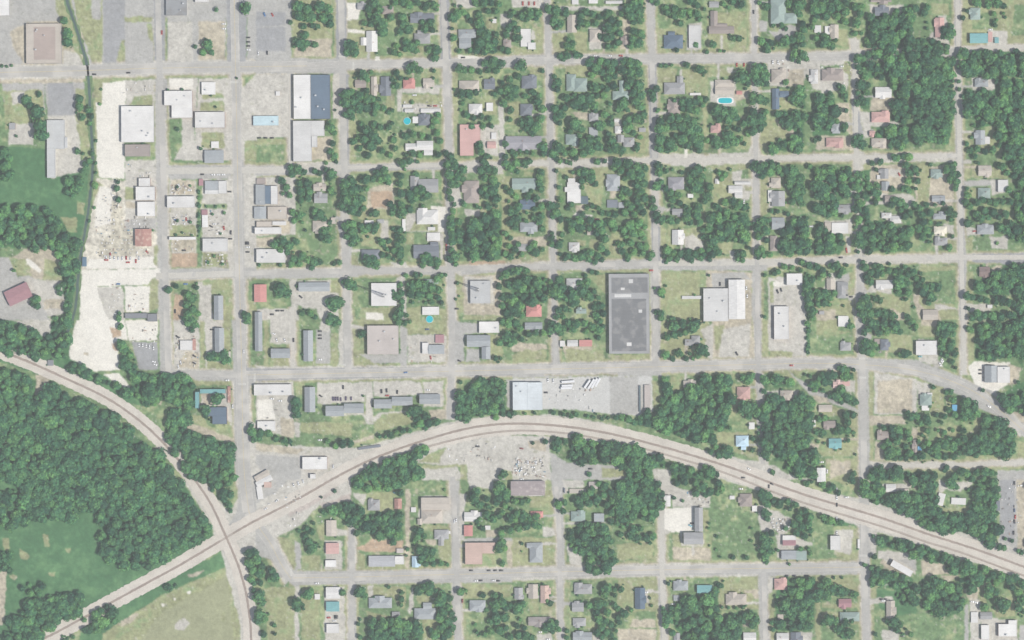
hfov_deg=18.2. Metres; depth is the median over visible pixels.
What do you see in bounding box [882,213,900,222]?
house
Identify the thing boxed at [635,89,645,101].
tree
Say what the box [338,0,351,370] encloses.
road
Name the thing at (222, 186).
shop building
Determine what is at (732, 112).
tree
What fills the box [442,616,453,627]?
tree
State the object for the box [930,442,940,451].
tree
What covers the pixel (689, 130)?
tree
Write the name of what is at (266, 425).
shop building
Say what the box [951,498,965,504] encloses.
shed
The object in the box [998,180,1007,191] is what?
shop building
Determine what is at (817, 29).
shed
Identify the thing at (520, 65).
tree
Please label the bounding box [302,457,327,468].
warehouse
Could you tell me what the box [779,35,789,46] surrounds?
tree
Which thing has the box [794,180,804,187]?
tree
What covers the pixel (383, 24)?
tree
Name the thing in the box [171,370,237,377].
road
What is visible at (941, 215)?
house
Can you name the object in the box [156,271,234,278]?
road
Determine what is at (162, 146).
road
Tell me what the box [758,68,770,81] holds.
tree
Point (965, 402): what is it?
tree
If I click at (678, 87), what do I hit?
house
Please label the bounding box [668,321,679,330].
tree
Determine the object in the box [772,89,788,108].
house
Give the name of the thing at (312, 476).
shop building
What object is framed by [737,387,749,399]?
house
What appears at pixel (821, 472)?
warehouse
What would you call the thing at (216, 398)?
tree
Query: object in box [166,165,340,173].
road
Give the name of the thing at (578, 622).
house
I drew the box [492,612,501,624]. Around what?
tree
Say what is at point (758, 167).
tree
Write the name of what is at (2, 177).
tree
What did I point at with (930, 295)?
tree
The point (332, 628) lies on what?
shop building
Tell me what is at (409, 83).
house
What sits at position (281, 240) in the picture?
tree
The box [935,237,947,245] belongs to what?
house
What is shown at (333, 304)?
tree
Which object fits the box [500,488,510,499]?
tree
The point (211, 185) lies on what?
shop building
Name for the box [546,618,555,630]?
tree
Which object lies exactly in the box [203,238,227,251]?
warehouse
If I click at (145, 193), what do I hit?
warehouse
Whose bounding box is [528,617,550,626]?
house
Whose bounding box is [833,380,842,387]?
house
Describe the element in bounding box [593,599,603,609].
tree
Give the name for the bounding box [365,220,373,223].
shed
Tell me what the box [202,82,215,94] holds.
shop building
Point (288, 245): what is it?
tree
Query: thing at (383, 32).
tree
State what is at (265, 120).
shop building
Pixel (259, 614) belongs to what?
tree
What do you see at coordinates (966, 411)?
tree
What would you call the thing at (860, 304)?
tree
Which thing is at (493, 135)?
shed
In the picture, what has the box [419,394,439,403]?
apartment building
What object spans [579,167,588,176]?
tree
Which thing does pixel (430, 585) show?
tree
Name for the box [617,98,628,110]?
tree
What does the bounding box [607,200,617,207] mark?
shed
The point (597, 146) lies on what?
tree
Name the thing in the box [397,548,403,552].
shed
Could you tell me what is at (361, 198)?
tree
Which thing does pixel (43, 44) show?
warehouse
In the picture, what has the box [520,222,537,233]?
house
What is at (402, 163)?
tree
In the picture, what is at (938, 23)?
house
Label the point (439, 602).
tree
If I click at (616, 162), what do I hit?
tree
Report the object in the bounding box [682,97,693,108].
tree
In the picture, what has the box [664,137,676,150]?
tree
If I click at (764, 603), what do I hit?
road
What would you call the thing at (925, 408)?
shed
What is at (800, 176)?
tree
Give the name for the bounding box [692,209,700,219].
tree
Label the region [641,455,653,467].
tree
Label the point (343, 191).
tree
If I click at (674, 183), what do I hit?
house
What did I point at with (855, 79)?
road
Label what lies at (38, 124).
tree
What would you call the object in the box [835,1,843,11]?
tree
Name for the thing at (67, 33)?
tree
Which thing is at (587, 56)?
road marking
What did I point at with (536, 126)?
tree
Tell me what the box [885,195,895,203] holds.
house
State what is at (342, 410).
apartment building
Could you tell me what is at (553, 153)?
tree
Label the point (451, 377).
road
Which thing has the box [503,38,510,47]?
house
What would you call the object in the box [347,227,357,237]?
tree
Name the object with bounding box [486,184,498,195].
tree
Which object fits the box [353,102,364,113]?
tree
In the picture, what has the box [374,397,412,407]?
apartment building
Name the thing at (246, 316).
tree
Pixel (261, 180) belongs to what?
shed
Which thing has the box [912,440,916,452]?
house
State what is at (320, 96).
warehouse
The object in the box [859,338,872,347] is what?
tree
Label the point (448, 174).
tree
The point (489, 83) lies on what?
house
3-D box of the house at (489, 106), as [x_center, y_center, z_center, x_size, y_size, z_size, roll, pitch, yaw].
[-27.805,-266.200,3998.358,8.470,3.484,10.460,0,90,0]
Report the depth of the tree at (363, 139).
3990.55 m
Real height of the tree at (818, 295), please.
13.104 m
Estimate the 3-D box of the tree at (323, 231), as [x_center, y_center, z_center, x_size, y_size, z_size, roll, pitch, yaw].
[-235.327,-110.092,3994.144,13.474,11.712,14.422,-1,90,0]
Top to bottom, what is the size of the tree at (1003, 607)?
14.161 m
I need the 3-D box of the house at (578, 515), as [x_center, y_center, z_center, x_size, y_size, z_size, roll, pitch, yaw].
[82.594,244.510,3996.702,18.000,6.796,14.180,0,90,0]
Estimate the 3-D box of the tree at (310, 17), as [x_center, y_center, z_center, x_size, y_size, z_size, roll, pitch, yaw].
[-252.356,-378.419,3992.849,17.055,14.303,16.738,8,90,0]
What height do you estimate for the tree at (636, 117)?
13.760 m
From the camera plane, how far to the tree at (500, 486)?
3988.83 m
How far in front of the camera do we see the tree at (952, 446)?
3989.15 m
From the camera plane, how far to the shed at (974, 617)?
3997.53 m
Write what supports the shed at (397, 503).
on the ground
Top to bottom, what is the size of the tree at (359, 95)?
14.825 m
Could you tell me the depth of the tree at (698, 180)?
3989.82 m
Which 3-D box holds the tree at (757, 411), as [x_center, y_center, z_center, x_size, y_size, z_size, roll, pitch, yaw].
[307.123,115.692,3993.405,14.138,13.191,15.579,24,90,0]
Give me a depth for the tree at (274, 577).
3990.11 m
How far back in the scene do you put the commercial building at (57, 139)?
3995.03 m
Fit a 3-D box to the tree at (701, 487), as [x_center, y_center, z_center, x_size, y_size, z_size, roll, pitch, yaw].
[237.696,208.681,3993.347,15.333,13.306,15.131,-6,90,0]
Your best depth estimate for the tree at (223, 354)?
3989.67 m
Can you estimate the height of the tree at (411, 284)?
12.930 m
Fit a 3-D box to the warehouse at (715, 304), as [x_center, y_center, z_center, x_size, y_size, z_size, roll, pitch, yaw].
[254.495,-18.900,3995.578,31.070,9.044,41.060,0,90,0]
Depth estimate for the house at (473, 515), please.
3995.84 m
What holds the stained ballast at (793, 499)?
on the ballast at (773, 494)
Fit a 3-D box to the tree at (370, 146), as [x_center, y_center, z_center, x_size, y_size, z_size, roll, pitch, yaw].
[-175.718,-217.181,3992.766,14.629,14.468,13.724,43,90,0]
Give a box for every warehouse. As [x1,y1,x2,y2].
[4,282,32,305]
[26,23,61,63]
[121,106,154,142]
[125,144,149,156]
[135,229,151,245]
[136,187,155,199]
[137,202,155,215]
[167,196,194,207]
[195,112,224,127]
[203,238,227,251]
[254,384,291,394]
[255,227,281,233]
[256,249,285,262]
[293,121,324,161]
[294,75,310,118]
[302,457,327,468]
[311,75,330,118]
[367,325,398,354]
[421,497,449,509]
[511,481,544,495]
[513,382,542,409]
[609,274,649,353]
[703,288,727,320]
[729,280,744,318]
[774,306,788,338]
[817,468,825,481]
[890,560,912,576]
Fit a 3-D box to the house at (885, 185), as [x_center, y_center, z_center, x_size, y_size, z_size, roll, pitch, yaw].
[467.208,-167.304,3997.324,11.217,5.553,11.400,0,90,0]
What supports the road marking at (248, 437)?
on the road at (242, 395)
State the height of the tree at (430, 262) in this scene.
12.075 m
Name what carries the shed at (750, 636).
on the ground
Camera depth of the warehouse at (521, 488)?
3992.97 m
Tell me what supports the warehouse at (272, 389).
on the ground
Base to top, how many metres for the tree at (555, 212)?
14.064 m
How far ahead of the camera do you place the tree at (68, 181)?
3989.91 m
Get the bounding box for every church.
[460,124,479,155]
[465,542,494,563]
[467,335,489,358]
[771,0,796,23]
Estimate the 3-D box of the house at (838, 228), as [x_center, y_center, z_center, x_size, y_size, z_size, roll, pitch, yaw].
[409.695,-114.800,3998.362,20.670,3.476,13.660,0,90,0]
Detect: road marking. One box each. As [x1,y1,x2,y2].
[9,61,306,76]
[230,0,245,372]
[234,2,241,367]
[236,376,253,505]
[242,402,248,509]
[251,360,1018,430]
[314,48,954,68]
[347,564,860,580]
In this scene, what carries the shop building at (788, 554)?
on the ground
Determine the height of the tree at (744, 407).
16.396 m
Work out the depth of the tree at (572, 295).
3989.03 m
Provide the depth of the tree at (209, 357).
3991.24 m
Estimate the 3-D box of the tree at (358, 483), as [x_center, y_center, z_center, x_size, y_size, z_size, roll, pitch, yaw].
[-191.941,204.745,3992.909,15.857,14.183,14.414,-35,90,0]
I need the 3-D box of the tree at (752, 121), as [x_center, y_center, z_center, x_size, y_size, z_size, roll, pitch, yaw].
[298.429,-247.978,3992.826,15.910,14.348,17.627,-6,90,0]
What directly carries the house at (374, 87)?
on the ground
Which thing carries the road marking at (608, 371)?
on the road at (647, 366)
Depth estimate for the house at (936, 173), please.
3996.12 m
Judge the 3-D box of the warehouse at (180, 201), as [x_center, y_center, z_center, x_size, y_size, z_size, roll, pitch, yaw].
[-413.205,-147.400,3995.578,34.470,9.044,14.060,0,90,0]
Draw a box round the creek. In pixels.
[55,0,93,358]
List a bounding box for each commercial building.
[0,0,9,15]
[47,120,67,177]
[164,91,192,117]
[166,0,186,15]
[208,407,226,423]
[371,283,396,305]
[470,281,489,302]
[786,273,801,284]
[830,535,840,549]
[915,341,936,354]
[984,366,996,382]
[997,367,1009,382]
[998,624,1016,636]
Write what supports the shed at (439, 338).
on the ground
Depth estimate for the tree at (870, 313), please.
3989.55 m
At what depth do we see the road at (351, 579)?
3999.80 m
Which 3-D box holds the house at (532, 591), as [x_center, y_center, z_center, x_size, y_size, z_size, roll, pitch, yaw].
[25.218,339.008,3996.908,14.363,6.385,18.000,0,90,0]
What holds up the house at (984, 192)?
on the ground
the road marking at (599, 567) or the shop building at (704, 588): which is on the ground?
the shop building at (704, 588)
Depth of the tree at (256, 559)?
3989.01 m
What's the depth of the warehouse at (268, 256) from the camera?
3994.61 m
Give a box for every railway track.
[1,352,251,639]
[46,423,1023,637]
[367,430,1023,575]
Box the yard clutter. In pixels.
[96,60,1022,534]
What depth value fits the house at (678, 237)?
3995.95 m
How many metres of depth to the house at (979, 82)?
3996.17 m
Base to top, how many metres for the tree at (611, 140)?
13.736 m
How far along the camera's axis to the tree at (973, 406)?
3987.91 m
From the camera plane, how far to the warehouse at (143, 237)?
3993.73 m
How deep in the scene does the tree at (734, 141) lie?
3990.40 m
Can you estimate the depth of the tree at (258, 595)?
3988.90 m
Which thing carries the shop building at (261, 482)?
on the ground
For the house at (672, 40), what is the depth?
3995.92 m
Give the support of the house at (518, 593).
on the ground
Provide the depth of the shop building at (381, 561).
3995.68 m
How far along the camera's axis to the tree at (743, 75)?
3987.97 m
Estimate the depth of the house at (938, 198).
3996.45 m
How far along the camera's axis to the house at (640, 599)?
3995.62 m
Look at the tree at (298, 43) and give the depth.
3989.68 m
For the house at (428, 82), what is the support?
on the ground
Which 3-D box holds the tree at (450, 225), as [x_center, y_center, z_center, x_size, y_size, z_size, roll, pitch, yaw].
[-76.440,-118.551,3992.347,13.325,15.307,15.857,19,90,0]
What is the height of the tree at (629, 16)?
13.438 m
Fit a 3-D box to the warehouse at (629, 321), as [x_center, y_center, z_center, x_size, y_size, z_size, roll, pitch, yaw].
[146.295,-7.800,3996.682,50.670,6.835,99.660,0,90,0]
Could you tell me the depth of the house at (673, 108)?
3995.70 m
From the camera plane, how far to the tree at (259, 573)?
3988.90 m
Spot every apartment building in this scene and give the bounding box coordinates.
[214,296,222,319]
[215,328,223,351]
[255,312,261,350]
[271,348,289,357]
[298,282,329,291]
[303,330,312,360]
[304,387,314,411]
[325,403,363,415]
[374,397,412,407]
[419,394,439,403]
[684,507,702,543]
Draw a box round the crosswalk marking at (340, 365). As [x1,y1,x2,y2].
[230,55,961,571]
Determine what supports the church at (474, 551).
on the ground
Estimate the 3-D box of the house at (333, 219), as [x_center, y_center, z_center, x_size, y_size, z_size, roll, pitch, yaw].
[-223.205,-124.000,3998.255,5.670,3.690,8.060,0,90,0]
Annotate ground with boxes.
[0,0,1023,639]
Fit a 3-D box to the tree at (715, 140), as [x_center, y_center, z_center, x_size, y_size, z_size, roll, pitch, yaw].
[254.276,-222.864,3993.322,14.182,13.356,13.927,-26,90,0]
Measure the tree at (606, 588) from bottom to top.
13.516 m
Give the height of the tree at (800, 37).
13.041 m
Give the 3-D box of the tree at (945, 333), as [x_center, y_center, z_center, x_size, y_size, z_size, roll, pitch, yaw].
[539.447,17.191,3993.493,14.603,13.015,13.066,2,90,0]
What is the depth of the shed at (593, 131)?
3997.80 m
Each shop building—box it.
[125,313,157,321]
[139,178,150,185]
[169,237,195,239]
[180,340,192,349]
[195,389,225,407]
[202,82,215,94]
[204,150,223,162]
[205,181,218,189]
[205,181,226,193]
[253,116,278,125]
[254,207,265,218]
[254,284,266,301]
[254,470,269,481]
[255,475,272,486]
[256,185,264,204]
[256,221,271,226]
[257,421,275,430]
[264,482,271,487]
[265,186,270,203]
[268,207,286,218]
[271,186,277,204]
[272,221,285,224]
[310,474,315,478]
[325,560,335,566]
[326,520,336,535]
[326,543,338,553]
[326,587,339,598]
[326,602,338,611]
[326,624,338,632]
[369,556,394,566]
[395,556,403,563]
[422,343,428,353]
[428,345,443,353]
[464,525,472,535]
[479,322,498,332]
[594,513,603,521]
[664,495,670,506]
[697,585,711,592]
[781,551,795,558]
[782,535,795,539]
[783,540,795,545]
[796,551,806,559]
[970,33,987,42]
[981,625,988,639]
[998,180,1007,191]
[1008,620,1016,623]
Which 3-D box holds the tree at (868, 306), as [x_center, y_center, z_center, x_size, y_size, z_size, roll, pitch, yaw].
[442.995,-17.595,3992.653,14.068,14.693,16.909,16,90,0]
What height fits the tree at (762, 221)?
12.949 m
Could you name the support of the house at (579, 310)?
on the ground
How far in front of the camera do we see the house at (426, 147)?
3995.88 m
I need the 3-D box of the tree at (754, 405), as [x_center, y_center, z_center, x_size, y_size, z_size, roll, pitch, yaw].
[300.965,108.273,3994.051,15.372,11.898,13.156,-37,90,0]
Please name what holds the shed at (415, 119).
on the ground
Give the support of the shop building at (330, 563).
on the ground
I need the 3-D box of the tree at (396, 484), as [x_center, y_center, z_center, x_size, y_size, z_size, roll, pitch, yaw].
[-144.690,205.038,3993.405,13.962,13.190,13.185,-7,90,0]
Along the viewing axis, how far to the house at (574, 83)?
3995.76 m
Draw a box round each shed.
[9,123,15,129]
[48,360,53,365]
[82,257,86,266]
[192,339,195,349]
[202,210,207,214]
[202,215,207,226]
[211,141,218,147]
[227,386,230,402]
[256,486,263,498]
[257,178,265,183]
[358,444,380,449]
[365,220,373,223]
[392,612,399,616]
[394,498,401,508]
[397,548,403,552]
[402,219,405,230]
[413,117,417,122]
[421,108,440,112]
[427,233,439,240]
[435,335,443,342]
[438,540,443,545]
[487,141,495,147]
[491,133,495,138]
[518,244,527,250]
[567,340,577,345]
[569,489,585,492]
[579,340,591,346]
[581,196,587,203]
[589,0,597,3]
[589,127,597,136]
[589,482,597,488]
[606,1,621,3]
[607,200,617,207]
[639,386,640,411]
[644,385,649,409]
[674,595,678,600]
[674,633,679,639]
[682,296,701,298]
[709,1,718,7]
[743,632,755,639]
[749,422,754,428]
[768,190,771,201]
[814,25,820,32]
[819,405,831,411]
[825,26,829,33]
[825,222,831,229]
[827,278,834,289]
[838,317,848,326]
[886,484,895,491]
[922,406,928,410]
[923,310,937,319]
[938,493,945,505]
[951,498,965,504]
[971,612,977,622]
[980,612,992,618]
[985,137,989,143]
[988,32,991,41]
[996,501,999,510]
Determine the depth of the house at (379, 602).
3995.74 m
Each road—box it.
[0,60,306,77]
[155,0,170,372]
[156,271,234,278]
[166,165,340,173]
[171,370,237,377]
[230,0,245,374]
[235,375,254,512]
[244,261,652,275]
[245,509,294,581]
[246,359,1023,436]
[288,74,291,163]
[290,307,294,367]
[290,563,860,581]
[307,48,955,68]
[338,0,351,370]
[348,154,957,169]
[348,525,354,639]
[441,0,454,418]
[450,477,461,639]
[544,0,557,367]
[554,486,561,639]
[647,0,658,366]
[658,255,1023,265]
[659,480,666,639]
[752,0,764,463]
[761,570,767,639]
[851,38,861,258]
[857,259,869,639]
[869,461,1023,466]
[955,0,965,374]
[960,45,1023,50]
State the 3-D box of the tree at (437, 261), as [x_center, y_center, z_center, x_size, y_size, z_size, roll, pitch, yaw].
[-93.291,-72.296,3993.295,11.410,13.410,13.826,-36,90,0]
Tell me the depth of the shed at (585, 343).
3997.39 m
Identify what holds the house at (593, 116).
on the ground
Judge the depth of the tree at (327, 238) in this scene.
3990.48 m
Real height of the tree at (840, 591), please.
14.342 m
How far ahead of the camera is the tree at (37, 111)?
3987.57 m
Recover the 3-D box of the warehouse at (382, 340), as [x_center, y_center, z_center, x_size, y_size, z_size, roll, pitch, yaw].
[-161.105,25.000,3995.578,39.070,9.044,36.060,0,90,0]
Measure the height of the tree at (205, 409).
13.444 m
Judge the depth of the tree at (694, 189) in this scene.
3989.66 m
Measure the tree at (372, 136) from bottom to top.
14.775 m
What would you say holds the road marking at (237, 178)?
on the road at (238, 196)
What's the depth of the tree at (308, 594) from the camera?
3990.35 m
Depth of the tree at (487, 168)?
3990.97 m
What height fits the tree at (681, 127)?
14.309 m
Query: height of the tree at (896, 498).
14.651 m
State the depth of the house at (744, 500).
3995.77 m
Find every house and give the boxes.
[313,183,325,190]
[313,221,327,233]
[314,192,327,202]
[331,217,335,223]
[355,78,365,87]
[357,1,365,9]
[361,31,377,51]
[361,249,379,258]
[368,498,379,510]
[369,596,391,607]
[371,77,377,95]
[379,76,390,95]
[382,6,393,13]
[403,78,414,88]
[405,141,432,154]
[410,12,433,22]
[410,176,437,192]
[412,556,420,567]
[413,242,438,257]
[414,30,429,43]
[414,603,435,618]
[417,208,437,223]
[418,113,429,125]
[418,510,441,524]
[422,307,438,314]
[423,78,433,88]
[425,279,437,283]
[434,530,448,540]
[458,29,475,48]
[459,81,478,90]
[462,181,478,202]
[464,510,481,520]
[469,104,481,114]
[470,600,485,611]
[484,78,494,88]
[486,103,492,110]
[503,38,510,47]
[506,136,541,150]
[512,178,535,192]
[514,588,523,599]
[520,104,532,115]
[520,199,534,209]
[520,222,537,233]
[521,29,535,49]
[522,74,536,88]
[525,322,541,330]
[526,305,541,316]
[526,584,537,598]
[527,543,542,562]
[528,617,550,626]
[530,511,542,519]
[540,585,550,602]
[565,182,580,202]
[566,74,586,91]
[566,134,577,145]
[566,278,581,291]
[567,15,577,32]
[568,178,574,183]
[569,242,579,252]
[571,510,584,520]
[572,601,583,611]
[573,618,585,627]
[573,631,591,639]
[574,583,591,593]
[576,307,585,313]
[589,112,597,121]
[590,29,601,41]
[606,174,619,190]
[613,81,628,99]
[615,126,622,132]
[618,135,634,146]
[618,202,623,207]
[621,36,627,44]
[635,588,645,608]
[664,31,682,48]
[664,76,684,93]
[667,99,679,113]
[668,177,683,190]
[672,209,682,216]
[672,230,684,244]
[673,580,687,590]
[683,379,695,387]
[685,336,699,345]
[689,25,700,47]
[709,11,733,33]
[711,123,720,132]
[715,80,733,93]
[726,592,746,604]
[728,181,750,197]
[736,436,748,449]
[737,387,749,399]
[738,494,751,506]
[769,178,780,187]
[770,191,784,205]
[770,236,778,250]
[771,68,785,81]
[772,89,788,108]
[772,217,784,229]
[774,577,786,589]
[776,633,788,639]
[780,390,792,399]
[791,632,802,639]
[809,69,817,83]
[822,68,842,80]
[823,421,835,429]
[826,138,842,147]
[829,24,838,38]
[829,438,841,448]
[831,123,839,132]
[831,223,847,233]
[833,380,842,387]
[837,282,847,297]
[838,205,850,213]
[839,599,851,608]
[840,341,850,350]
[840,612,858,622]
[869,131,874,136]
[871,0,891,3]
[871,110,889,121]
[871,138,885,147]
[875,5,888,15]
[875,87,891,98]
[876,280,892,289]
[877,430,888,439]
[878,169,888,178]
[880,339,889,349]
[882,181,890,190]
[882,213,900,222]
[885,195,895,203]
[886,601,896,618]
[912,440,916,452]
[920,393,931,405]
[931,169,942,178]
[932,195,944,203]
[933,211,945,218]
[934,18,943,36]
[934,226,946,235]
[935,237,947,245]
[969,8,979,19]
[974,130,984,144]
[975,78,987,86]
[977,224,993,233]
[978,165,991,176]
[978,188,989,198]
[979,267,989,277]
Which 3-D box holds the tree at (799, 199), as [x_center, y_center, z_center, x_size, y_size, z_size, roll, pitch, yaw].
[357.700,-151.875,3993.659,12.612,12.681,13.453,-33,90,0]
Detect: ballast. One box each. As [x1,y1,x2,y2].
[3,353,251,638]
[44,422,1023,639]
[360,432,1023,575]
[378,432,1023,578]
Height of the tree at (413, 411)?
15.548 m
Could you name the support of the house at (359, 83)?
on the ground
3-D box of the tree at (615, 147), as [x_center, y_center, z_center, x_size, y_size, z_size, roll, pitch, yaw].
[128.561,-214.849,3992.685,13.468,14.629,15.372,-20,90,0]
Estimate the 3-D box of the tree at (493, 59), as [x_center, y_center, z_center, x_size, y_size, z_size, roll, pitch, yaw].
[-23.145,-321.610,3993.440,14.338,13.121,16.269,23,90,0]
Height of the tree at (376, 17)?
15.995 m
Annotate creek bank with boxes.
[52,0,96,357]
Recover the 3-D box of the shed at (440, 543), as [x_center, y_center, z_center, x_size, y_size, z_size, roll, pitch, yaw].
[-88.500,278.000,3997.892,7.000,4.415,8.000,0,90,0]
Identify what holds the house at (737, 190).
on the ground
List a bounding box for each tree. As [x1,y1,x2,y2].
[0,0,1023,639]
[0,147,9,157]
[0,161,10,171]
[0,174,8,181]
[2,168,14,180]
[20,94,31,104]
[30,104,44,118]
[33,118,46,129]
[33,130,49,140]
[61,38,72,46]
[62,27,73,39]
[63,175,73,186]
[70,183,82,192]
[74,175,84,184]
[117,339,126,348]
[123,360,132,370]
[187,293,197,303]
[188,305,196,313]
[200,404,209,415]
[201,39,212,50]
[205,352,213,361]
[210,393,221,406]
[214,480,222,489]
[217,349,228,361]
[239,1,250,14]
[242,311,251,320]
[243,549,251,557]
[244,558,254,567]
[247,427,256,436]
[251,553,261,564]
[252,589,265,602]
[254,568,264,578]
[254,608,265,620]
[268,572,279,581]
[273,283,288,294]
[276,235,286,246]
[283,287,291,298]
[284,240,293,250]
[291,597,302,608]
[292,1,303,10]
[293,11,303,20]
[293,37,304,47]
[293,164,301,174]
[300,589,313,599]
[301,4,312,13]
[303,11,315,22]
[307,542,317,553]
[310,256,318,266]
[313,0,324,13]
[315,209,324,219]
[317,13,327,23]
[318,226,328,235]
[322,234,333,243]
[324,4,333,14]
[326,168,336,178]
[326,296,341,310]
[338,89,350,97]
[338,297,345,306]
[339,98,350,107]
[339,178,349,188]
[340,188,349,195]
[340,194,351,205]
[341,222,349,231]
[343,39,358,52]
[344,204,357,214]
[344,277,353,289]
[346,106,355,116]
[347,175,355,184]
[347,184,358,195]
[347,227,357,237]
[349,96,357,105]
[350,48,359,57]
[350,195,358,206]
[350,235,359,243]
[353,91,363,101]
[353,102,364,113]
[353,477,363,489]
[357,194,365,203]
[358,69,368,80]
[358,135,368,144]
[360,124,371,134]
[363,93,372,103]
[363,254,371,263]
[365,142,376,151]
[367,128,378,142]
[371,12,381,24]
[375,18,387,28]
[377,28,387,36]
[380,166,388,175]
[391,479,400,489]
[394,307,403,318]
[397,159,407,167]
[397,205,406,215]
[403,24,413,33]
[406,42,416,51]
[406,61,417,73]
[406,280,416,291]
[408,405,419,416]
[414,279,423,288]
[415,288,425,299]
[418,185,426,194]
[420,254,427,264]
[420,280,428,291]
[425,580,434,590]
[426,256,433,266]
[427,283,435,293]
[432,45,441,54]
[433,257,441,267]
[434,595,446,606]
[437,590,446,600]
[438,607,447,616]
[441,629,454,638]
[442,160,450,168]
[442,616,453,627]
[444,168,453,179]
[446,219,455,230]
[447,12,457,22]
[447,179,455,188]
[448,236,455,245]
[449,160,458,171]
[450,250,459,261]
[452,172,462,180]
[455,226,464,236]
[456,165,466,173]
[469,493,478,504]
[474,17,484,28]
[475,37,484,49]
[476,25,487,35]
[480,29,491,40]
[482,39,494,52]
[483,164,491,174]
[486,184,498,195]
[487,56,498,67]
[489,599,499,609]
[492,193,501,203]
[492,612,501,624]
[493,544,502,552]
[494,481,505,491]
[496,537,506,546]
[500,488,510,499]
[500,612,509,621]
[501,329,512,341]
[503,83,510,95]
[505,92,515,101]
[510,83,519,93]
[514,58,526,71]
[524,7,533,19]
[524,115,532,126]
[531,121,541,131]
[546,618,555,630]
[548,149,558,158]
[549,15,558,25]
[550,207,560,217]
[551,5,561,16]
[551,322,562,332]
[552,142,564,152]
[554,109,565,118]
[567,218,577,227]
[567,289,579,302]
[569,117,581,130]
[575,93,585,105]
[575,284,587,297]
[578,138,586,148]
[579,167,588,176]
[583,290,593,301]
[584,143,594,154]
[585,92,594,103]
[585,172,595,184]
[586,134,596,144]
[590,63,600,74]
[590,82,599,92]
[592,141,602,150]
[592,219,603,228]
[593,120,603,130]
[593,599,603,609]
[601,583,611,593]
[606,65,614,75]
[606,136,616,144]
[609,143,619,152]
[612,157,621,169]
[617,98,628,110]
[621,159,632,168]
[625,10,634,20]
[625,57,634,67]
[625,67,635,76]
[625,76,634,86]
[625,220,634,229]
[626,169,635,179]
[631,113,641,122]
[631,162,641,171]
[633,7,644,18]
[633,38,643,48]
[633,79,644,89]
[634,66,642,78]
[634,188,645,195]
[634,218,642,228]
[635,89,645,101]
[635,169,644,180]
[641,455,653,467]
[654,124,665,133]
[654,133,665,145]
[662,614,673,623]
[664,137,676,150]
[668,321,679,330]
[675,134,687,144]
[677,9,686,18]
[677,122,686,132]
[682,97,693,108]
[682,124,696,136]
[687,133,699,145]
[687,168,698,177]
[687,321,699,333]
[689,183,699,194]
[692,164,702,173]
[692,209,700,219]
[693,138,703,148]
[693,176,703,186]
[693,343,708,355]
[694,125,702,135]
[697,481,707,492]
[704,465,715,477]
[710,135,720,146]
[712,104,723,114]
[719,106,729,120]
[720,374,732,389]
[720,444,734,459]
[722,115,732,125]
[722,130,734,140]
[728,107,737,117]
[729,136,738,146]
[737,68,750,83]
[738,400,751,415]
[743,374,752,384]
[745,115,757,127]
[750,72,759,81]
[750,400,757,412]
[751,62,762,73]
[753,163,763,173]
[753,407,760,418]
[754,78,764,86]
[755,92,764,103]
[755,112,766,124]
[756,217,767,226]
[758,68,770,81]
[758,490,771,502]
[759,537,771,549]
[760,225,770,235]
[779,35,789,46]
[785,174,795,183]
[789,166,798,176]
[789,187,800,197]
[792,0,803,12]
[793,194,802,203]
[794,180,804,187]
[795,32,804,42]
[796,172,804,181]
[809,4,818,14]
[814,589,824,598]
[815,290,822,300]
[817,1,826,13]
[820,289,830,298]
[821,34,832,46]
[822,590,831,600]
[823,614,835,625]
[825,2,835,15]
[826,584,836,595]
[834,584,845,597]
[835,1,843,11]
[842,628,854,639]
[851,135,860,147]
[856,300,864,309]
[857,140,867,149]
[857,309,866,320]
[858,294,870,302]
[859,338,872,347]
[864,300,872,310]
[867,309,874,318]
[884,446,895,458]
[888,15,898,24]
[888,616,898,627]
[889,324,900,333]
[892,490,901,502]
[908,475,917,487]
[925,291,934,301]
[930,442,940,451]
[939,329,949,338]
[940,439,949,450]
[943,27,955,40]
[945,477,956,489]
[946,322,955,331]
[948,441,956,452]
[949,170,956,178]
[960,397,971,407]
[960,407,972,417]
[968,400,978,412]
[984,582,993,593]
[992,0,1002,8]
[993,596,1004,606]
[998,600,1008,613]
[1017,595,1023,605]
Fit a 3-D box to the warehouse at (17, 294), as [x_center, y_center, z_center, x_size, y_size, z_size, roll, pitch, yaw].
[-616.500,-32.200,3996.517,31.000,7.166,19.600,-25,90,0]
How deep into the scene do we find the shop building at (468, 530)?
3995.44 m
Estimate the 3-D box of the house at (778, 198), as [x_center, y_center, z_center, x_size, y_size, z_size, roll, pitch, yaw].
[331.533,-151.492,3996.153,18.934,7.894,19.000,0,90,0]
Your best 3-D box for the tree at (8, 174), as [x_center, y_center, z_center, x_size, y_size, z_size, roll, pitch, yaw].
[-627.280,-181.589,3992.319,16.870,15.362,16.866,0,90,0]
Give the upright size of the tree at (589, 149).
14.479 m
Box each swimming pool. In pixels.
[403,117,410,124]
[426,315,432,322]
[717,97,733,103]
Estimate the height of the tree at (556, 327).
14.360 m
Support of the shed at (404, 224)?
on the ground
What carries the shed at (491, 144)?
on the ground
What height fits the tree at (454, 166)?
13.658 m
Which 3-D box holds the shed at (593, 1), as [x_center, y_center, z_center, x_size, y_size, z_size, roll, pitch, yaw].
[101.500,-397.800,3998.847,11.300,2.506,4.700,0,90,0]

